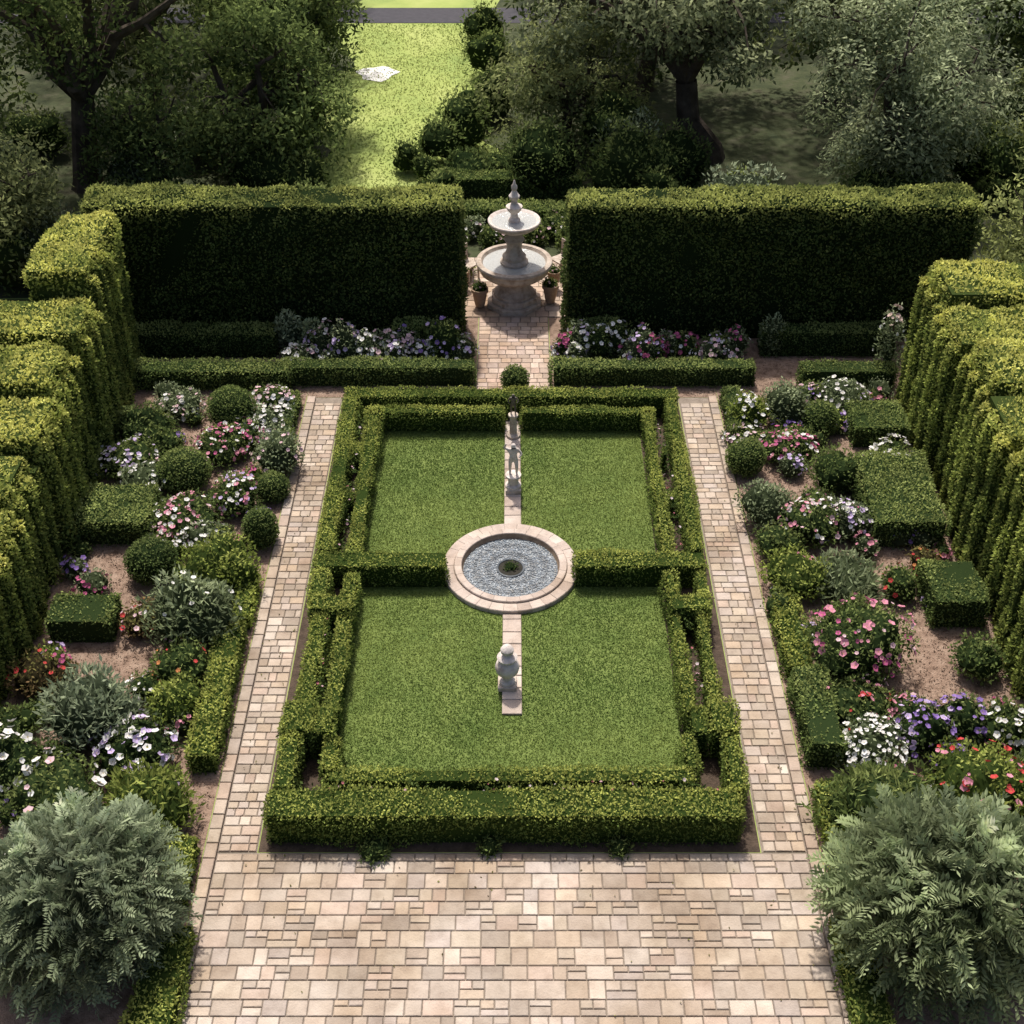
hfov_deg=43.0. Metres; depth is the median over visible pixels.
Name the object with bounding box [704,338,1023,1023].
mulch bed ground
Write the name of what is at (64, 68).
oak tree
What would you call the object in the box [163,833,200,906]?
box hedge
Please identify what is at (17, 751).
flowering shrub
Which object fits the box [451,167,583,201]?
box hedge
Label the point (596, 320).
box hedge
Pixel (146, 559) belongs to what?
ball topiary
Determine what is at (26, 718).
shrub
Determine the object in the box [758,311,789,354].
shrub
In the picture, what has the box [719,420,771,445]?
flowering shrub
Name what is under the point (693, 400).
mortar bed path
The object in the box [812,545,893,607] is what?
shrub
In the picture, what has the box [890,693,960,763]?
flowering shrub
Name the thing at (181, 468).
ball topiary
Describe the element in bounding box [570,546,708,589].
parterre hedge
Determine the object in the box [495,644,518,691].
stone urn
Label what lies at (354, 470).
parterre flowers
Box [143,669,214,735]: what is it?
shrub
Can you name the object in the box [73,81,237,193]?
bush
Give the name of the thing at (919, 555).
shrub
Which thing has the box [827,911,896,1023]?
box hedge
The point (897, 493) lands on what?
box hedge
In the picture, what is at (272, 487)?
ball topiary
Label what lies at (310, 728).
parterre hedge
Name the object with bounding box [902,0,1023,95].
woodland tree
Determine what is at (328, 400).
mortar bed path
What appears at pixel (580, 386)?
mulch chips
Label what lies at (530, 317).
mortar bed pavement
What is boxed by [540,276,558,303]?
planter pot
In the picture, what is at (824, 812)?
box hedge
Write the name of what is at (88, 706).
leafy shrub
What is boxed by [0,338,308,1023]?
mulch bed ground
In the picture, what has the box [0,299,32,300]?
woodland ground
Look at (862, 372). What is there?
box hedge
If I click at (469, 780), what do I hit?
parterre hedge
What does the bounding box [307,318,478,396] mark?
flower bed ground
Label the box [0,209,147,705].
tall hedge
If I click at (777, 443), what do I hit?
flowering shrub
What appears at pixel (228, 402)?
ball topiary
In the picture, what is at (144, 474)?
shrub
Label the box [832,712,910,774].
flowering shrub
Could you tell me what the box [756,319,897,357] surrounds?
box hedge
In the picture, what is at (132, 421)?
shrub
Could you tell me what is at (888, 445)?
flowering shrub
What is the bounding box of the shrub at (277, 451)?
[249,421,304,475]
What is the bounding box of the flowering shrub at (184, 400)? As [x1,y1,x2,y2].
[159,385,206,423]
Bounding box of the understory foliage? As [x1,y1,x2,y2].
[0,0,1023,295]
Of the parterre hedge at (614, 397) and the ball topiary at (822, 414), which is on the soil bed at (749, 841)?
the parterre hedge at (614, 397)
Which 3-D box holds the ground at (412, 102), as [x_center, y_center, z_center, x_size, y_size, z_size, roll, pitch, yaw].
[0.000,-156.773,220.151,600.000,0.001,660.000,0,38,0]
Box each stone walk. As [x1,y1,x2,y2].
[502,615,521,714]
[504,421,520,523]
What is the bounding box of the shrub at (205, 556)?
[172,526,261,597]
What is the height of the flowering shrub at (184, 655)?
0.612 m
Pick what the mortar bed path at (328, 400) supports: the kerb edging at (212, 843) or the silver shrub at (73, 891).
the kerb edging at (212, 843)
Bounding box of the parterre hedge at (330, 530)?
[314,395,386,553]
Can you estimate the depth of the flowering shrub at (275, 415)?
20.86 m
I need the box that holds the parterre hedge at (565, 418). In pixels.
[517,403,657,433]
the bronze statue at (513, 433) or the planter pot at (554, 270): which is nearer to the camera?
the bronze statue at (513, 433)
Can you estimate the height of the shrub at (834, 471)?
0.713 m
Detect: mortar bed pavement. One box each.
[465,258,561,317]
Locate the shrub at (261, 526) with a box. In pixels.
[240,505,279,549]
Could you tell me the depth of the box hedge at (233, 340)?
22.81 m
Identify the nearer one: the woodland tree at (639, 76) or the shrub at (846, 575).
the shrub at (846, 575)
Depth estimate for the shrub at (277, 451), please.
19.88 m
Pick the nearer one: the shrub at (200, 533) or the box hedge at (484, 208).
the shrub at (200, 533)
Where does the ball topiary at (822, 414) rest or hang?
on the mulch bed ground at (935, 673)
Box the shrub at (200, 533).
[179,518,231,554]
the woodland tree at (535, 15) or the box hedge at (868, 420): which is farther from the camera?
the woodland tree at (535, 15)
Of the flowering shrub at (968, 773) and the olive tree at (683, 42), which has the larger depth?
the olive tree at (683, 42)
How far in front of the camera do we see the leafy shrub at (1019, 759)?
14.88 m
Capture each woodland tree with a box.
[0,2,40,127]
[14,0,231,121]
[202,0,355,65]
[502,0,764,92]
[518,1,590,37]
[721,0,1011,107]
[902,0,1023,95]
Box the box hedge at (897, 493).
[850,448,953,548]
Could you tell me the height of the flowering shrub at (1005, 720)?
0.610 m
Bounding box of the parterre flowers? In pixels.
[295,413,718,790]
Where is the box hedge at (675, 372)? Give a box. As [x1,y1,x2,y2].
[546,354,756,387]
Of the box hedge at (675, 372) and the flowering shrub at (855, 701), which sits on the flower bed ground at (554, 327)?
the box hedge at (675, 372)
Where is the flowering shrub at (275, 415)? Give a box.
[244,403,293,437]
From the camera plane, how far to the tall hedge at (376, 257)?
22.45 m
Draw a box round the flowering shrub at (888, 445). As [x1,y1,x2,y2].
[862,432,918,455]
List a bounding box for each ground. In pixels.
[0,0,357,205]
[0,0,828,925]
[0,206,79,297]
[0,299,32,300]
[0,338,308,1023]
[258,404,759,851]
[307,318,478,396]
[466,228,560,257]
[482,0,1023,204]
[549,318,716,396]
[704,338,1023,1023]
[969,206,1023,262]
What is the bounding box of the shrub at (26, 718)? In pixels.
[0,701,44,736]
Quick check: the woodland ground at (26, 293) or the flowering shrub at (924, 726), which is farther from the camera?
the woodland ground at (26, 293)
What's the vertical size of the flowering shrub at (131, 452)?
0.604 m
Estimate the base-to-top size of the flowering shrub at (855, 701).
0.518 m
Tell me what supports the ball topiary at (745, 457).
on the mulch bed ground at (935, 673)
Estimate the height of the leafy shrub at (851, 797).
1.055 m
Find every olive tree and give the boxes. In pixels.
[0,127,73,293]
[472,0,659,155]
[505,0,810,164]
[971,147,1023,262]
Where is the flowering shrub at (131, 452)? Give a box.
[93,433,169,482]
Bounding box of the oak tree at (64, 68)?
[0,0,321,193]
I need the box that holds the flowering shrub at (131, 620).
[117,596,160,639]
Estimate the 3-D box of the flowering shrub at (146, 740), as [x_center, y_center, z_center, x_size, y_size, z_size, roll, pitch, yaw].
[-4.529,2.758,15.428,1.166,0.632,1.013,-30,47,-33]
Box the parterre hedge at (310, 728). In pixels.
[272,566,364,790]
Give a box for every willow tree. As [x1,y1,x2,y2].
[781,0,1023,187]
[1000,66,1023,176]
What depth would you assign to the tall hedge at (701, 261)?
22.44 m
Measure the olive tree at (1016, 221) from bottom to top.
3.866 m
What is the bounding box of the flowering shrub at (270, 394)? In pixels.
[249,380,297,409]
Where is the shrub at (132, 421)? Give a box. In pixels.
[112,399,179,445]
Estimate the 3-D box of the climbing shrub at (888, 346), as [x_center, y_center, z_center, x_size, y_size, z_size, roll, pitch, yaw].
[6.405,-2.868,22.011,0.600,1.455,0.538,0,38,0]
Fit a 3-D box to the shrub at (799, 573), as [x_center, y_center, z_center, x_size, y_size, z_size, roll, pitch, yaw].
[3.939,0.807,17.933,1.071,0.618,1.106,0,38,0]
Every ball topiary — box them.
[122,534,178,585]
[155,445,212,497]
[205,383,256,425]
[255,469,290,504]
[499,363,529,388]
[725,436,767,479]
[801,398,839,438]
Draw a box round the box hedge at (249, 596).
[229,576,261,629]
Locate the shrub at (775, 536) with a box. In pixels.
[752,519,808,559]
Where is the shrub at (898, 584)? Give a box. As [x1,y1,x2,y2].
[879,560,924,608]
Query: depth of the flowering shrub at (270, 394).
21.30 m
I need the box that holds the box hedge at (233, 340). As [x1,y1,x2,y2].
[136,318,280,359]
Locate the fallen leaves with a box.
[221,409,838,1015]
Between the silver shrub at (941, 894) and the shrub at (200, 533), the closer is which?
the silver shrub at (941, 894)
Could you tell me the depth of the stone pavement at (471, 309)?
24.45 m
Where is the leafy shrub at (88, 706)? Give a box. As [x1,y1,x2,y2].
[32,654,160,752]
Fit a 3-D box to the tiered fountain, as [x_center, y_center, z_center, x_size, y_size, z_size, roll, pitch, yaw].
[0.040,-4.912,23.764,1.418,2.460,1.418,0,38,0]
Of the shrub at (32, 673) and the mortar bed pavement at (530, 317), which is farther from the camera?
the mortar bed pavement at (530, 317)
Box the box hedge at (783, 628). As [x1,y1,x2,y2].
[766,592,813,679]
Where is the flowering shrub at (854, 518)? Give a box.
[831,495,874,544]
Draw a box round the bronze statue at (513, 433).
[506,394,519,439]
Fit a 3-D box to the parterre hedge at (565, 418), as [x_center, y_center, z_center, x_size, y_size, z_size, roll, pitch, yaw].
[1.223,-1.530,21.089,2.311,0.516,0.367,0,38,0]
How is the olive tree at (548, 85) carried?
on the woodland ground at (756, 123)
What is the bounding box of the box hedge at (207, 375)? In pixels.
[133,355,293,391]
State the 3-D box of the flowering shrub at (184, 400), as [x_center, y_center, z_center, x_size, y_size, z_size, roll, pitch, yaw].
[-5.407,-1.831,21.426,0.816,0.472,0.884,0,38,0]
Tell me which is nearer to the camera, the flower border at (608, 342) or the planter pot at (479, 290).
the flower border at (608, 342)
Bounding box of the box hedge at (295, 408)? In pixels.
[277,389,303,443]
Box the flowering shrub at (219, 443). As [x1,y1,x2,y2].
[186,416,265,473]
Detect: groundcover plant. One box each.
[353,832,394,870]
[475,834,505,860]
[605,833,633,859]
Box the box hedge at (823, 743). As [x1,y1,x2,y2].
[784,662,848,770]
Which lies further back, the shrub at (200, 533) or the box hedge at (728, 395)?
the box hedge at (728, 395)
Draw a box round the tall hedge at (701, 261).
[559,181,986,340]
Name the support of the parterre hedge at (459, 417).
on the soil bed at (749, 841)
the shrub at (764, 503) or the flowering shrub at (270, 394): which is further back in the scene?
the flowering shrub at (270, 394)
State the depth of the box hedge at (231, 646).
16.84 m
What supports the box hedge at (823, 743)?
on the mulch bed ground at (935, 673)
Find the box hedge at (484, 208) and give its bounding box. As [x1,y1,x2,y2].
[463,196,565,228]
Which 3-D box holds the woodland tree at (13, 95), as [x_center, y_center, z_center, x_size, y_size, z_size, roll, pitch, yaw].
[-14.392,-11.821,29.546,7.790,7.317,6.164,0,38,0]
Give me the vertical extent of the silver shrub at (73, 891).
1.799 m
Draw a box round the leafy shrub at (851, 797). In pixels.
[796,757,941,836]
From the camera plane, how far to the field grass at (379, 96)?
33.45 m
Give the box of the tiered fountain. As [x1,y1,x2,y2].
[476,180,552,315]
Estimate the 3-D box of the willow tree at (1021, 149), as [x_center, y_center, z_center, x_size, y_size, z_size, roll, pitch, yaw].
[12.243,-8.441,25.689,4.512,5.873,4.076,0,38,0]
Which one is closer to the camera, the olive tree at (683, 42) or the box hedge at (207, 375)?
the box hedge at (207, 375)
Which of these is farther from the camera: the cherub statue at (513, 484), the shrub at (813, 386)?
the shrub at (813, 386)
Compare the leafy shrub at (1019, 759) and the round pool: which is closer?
the leafy shrub at (1019, 759)
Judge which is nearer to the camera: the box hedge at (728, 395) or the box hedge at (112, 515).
the box hedge at (112, 515)
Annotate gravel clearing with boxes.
[356,66,399,81]
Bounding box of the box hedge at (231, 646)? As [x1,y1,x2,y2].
[206,620,248,673]
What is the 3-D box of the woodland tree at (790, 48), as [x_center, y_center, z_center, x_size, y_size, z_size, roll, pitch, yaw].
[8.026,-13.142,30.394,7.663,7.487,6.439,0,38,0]
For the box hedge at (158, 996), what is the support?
on the mulch bed ground at (107, 1014)
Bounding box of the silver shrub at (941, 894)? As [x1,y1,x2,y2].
[804,782,1023,1023]
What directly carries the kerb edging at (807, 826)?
on the mortar bed path at (693, 400)
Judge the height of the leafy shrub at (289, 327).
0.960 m
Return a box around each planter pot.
[470,279,487,307]
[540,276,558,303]
[547,263,560,282]
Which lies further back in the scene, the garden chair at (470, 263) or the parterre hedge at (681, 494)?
the garden chair at (470, 263)
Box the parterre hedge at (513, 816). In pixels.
[260,783,747,848]
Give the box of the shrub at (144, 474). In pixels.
[114,461,168,496]
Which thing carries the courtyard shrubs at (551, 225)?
on the woodland ground at (475, 249)
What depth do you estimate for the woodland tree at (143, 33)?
30.44 m
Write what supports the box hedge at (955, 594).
on the mulch bed ground at (935, 673)
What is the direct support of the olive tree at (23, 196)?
on the woodland ground at (26, 293)
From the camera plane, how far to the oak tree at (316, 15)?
29.55 m
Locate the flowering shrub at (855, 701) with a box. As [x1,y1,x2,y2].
[824,673,899,730]
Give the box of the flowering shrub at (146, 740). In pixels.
[87,707,183,788]
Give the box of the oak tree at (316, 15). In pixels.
[184,0,373,119]
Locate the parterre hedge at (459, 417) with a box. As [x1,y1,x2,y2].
[366,402,506,433]
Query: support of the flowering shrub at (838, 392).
on the mulch bed ground at (935, 673)
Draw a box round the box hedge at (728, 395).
[718,384,749,441]
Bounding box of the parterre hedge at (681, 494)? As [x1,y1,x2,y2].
[638,396,703,552]
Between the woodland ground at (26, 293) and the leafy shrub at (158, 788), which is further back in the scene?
the woodland ground at (26, 293)
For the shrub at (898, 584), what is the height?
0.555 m
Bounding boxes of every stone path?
[477,317,548,388]
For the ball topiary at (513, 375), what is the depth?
21.88 m
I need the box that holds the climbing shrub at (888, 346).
[871,302,906,375]
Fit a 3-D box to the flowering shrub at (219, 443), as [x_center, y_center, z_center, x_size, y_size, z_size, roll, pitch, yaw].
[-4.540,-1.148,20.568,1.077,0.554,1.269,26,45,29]
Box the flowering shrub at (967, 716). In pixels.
[933,689,987,745]
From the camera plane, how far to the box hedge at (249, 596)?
17.54 m
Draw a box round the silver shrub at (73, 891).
[0,786,203,1023]
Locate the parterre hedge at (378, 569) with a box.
[309,549,450,589]
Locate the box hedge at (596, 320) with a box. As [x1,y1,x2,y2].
[567,314,619,334]
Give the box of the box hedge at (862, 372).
[794,358,898,390]
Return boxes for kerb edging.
[176,396,315,1022]
[708,396,850,1023]
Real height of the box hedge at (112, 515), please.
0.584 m
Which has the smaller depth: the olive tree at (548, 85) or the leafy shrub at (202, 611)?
the leafy shrub at (202, 611)
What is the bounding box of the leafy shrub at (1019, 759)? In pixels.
[1013,746,1023,816]
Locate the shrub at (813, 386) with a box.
[799,379,824,408]
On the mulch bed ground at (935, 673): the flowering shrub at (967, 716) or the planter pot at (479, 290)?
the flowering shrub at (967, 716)
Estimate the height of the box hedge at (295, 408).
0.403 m
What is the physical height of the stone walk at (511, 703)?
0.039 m
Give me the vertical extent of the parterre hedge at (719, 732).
0.680 m
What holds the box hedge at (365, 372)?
on the flower bed ground at (472, 326)
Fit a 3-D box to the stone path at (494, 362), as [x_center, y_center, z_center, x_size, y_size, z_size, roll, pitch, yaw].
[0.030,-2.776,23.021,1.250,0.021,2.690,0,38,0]
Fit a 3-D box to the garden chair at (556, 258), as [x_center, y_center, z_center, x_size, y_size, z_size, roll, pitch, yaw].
[0.950,-4.920,25.217,0.320,0.656,0.320,-26,45,-29]
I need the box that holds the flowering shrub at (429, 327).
[423,316,458,338]
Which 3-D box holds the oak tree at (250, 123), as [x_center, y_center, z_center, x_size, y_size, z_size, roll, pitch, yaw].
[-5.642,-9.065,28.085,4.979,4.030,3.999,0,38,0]
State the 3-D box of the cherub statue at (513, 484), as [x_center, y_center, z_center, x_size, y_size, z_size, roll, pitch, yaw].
[0.014,-0.680,19.583,0.280,0.899,0.240,0,38,0]
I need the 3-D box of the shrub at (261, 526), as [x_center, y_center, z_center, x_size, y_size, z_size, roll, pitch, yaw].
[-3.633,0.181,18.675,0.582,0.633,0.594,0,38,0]
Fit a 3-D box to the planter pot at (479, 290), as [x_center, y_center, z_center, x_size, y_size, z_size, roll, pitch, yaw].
[-0.611,-4.080,24.235,0.339,0.529,0.335,0,38,0]
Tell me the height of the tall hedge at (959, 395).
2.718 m
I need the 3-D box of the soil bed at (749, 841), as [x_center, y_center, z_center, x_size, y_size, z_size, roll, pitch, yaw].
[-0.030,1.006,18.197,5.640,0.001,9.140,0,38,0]
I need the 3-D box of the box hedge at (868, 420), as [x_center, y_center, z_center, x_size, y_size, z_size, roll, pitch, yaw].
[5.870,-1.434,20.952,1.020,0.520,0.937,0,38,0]
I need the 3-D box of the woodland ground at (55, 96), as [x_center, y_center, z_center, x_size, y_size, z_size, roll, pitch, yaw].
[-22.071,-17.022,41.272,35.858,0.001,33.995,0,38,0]
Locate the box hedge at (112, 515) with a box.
[70,481,162,546]
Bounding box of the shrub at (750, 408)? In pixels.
[723,389,775,426]
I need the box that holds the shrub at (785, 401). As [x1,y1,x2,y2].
[760,376,811,423]
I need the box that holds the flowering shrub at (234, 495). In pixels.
[204,470,263,519]
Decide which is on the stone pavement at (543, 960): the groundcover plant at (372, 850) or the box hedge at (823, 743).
the groundcover plant at (372, 850)
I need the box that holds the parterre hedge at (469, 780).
[321,761,696,790]
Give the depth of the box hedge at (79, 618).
17.20 m
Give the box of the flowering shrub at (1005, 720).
[976,695,1023,752]
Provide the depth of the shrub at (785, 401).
20.86 m
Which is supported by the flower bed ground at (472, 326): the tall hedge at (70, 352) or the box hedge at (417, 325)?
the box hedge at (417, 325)
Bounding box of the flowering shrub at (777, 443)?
[758,423,820,472]
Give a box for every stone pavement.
[181,854,842,1023]
[465,257,565,316]
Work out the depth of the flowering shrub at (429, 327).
22.98 m
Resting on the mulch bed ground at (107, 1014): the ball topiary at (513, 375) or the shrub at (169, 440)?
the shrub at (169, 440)
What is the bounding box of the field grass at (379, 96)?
[322,22,477,188]
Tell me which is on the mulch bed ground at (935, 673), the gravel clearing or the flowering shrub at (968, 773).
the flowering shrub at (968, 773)
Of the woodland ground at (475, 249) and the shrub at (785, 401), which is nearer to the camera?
the shrub at (785, 401)
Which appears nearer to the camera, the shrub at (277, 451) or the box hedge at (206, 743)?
the box hedge at (206, 743)
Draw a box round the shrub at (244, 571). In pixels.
[214,548,266,600]
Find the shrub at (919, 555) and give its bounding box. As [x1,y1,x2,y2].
[905,544,942,574]
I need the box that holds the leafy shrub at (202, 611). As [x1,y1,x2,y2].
[134,564,243,651]
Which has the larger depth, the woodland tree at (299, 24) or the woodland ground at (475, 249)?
the woodland tree at (299, 24)
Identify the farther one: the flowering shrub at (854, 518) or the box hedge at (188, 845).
the flowering shrub at (854, 518)
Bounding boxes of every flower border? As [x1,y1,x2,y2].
[277,315,479,361]
[547,317,753,359]
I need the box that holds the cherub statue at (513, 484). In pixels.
[504,443,521,494]
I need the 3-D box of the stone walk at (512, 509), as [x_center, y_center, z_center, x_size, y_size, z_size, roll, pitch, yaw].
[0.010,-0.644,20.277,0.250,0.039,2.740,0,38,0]
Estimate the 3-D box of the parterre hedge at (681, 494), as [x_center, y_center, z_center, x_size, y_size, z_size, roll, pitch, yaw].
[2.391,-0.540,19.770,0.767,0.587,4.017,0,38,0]
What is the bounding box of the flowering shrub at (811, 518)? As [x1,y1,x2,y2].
[777,491,843,549]
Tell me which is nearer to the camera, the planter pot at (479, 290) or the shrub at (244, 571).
the shrub at (244, 571)
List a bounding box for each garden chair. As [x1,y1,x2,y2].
[465,242,479,283]
[552,238,564,278]
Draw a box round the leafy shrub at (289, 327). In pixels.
[273,309,321,349]
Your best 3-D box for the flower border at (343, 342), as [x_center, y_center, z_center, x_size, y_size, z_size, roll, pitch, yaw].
[-2.335,-2.990,22.576,3.546,0.956,1.043,0,38,0]
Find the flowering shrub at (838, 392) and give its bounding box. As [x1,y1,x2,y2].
[816,375,871,411]
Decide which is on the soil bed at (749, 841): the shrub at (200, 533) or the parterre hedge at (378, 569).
the parterre hedge at (378, 569)
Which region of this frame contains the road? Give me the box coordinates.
[0,8,1023,22]
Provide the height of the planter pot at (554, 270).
0.506 m
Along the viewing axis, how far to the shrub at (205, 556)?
17.84 m
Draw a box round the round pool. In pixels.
[445,524,575,614]
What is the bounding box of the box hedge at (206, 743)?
[183,656,240,775]
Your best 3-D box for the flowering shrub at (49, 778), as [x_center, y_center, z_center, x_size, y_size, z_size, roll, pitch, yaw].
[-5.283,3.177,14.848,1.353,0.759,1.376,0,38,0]
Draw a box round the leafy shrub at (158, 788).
[99,753,206,844]
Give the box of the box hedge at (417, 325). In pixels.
[391,315,428,339]
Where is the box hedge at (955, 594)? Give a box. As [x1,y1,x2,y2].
[913,557,993,629]
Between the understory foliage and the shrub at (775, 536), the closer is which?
the shrub at (775, 536)
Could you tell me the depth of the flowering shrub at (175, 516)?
18.84 m
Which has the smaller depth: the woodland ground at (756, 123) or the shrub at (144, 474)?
the shrub at (144, 474)
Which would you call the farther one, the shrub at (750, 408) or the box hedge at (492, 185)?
the box hedge at (492, 185)
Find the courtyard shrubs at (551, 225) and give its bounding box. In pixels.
[460,208,565,275]
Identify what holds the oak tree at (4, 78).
on the woodland ground at (26, 293)
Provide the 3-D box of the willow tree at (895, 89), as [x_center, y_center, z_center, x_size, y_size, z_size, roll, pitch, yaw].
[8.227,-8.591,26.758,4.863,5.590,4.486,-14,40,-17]
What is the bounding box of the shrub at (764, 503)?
[731,477,795,532]
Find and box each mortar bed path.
[204,398,341,852]
[678,398,819,852]
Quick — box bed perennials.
[0,375,1023,845]
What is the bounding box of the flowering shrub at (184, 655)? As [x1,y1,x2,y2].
[147,632,213,687]
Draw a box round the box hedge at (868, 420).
[843,398,911,448]
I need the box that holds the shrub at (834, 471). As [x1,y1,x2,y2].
[804,441,864,498]
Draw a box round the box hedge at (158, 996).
[118,923,198,1023]
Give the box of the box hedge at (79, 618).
[44,591,123,644]
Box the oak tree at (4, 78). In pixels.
[0,56,22,138]
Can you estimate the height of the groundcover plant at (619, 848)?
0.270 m
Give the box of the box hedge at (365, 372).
[279,354,478,388]
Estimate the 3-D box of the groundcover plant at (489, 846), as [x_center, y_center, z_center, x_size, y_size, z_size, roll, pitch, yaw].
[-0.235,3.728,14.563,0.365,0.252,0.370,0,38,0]
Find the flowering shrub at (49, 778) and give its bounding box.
[0,739,106,838]
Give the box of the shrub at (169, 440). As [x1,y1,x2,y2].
[133,421,186,457]
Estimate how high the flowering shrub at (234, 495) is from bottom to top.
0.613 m
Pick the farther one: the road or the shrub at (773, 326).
the road
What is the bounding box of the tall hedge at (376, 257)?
[80,178,468,338]
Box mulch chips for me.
[0,338,1021,939]
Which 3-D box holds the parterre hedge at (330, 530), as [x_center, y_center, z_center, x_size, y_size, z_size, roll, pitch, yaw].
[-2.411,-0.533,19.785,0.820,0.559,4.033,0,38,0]
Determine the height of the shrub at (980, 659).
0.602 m
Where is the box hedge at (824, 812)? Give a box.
[808,777,869,906]
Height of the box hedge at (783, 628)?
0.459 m
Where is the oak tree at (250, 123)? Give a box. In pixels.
[130,0,365,186]
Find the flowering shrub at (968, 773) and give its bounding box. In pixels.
[919,736,1023,834]
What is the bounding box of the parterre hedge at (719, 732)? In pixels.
[656,566,750,808]
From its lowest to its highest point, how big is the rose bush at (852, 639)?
0.999 m
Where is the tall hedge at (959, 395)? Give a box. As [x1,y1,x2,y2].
[893,257,1023,700]
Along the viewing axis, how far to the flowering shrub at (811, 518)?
18.62 m
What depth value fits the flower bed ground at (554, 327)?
22.21 m
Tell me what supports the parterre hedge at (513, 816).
on the soil bed at (749, 841)
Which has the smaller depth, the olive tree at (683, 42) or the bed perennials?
the bed perennials
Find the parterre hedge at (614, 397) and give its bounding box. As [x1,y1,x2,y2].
[341,384,679,418]
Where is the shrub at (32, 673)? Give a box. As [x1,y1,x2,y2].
[3,645,79,699]
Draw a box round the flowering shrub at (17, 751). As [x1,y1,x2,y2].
[0,718,59,799]
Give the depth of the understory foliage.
27.69 m
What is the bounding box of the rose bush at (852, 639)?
[796,590,920,684]
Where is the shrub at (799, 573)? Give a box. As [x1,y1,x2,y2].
[758,541,832,604]
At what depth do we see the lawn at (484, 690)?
16.64 m
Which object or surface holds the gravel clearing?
on the ground at (412, 102)
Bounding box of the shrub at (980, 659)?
[947,629,1011,685]
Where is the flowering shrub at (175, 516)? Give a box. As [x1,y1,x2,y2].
[147,487,226,547]
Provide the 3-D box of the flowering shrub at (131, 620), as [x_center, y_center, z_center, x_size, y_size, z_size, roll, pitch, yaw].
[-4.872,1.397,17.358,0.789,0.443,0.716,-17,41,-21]

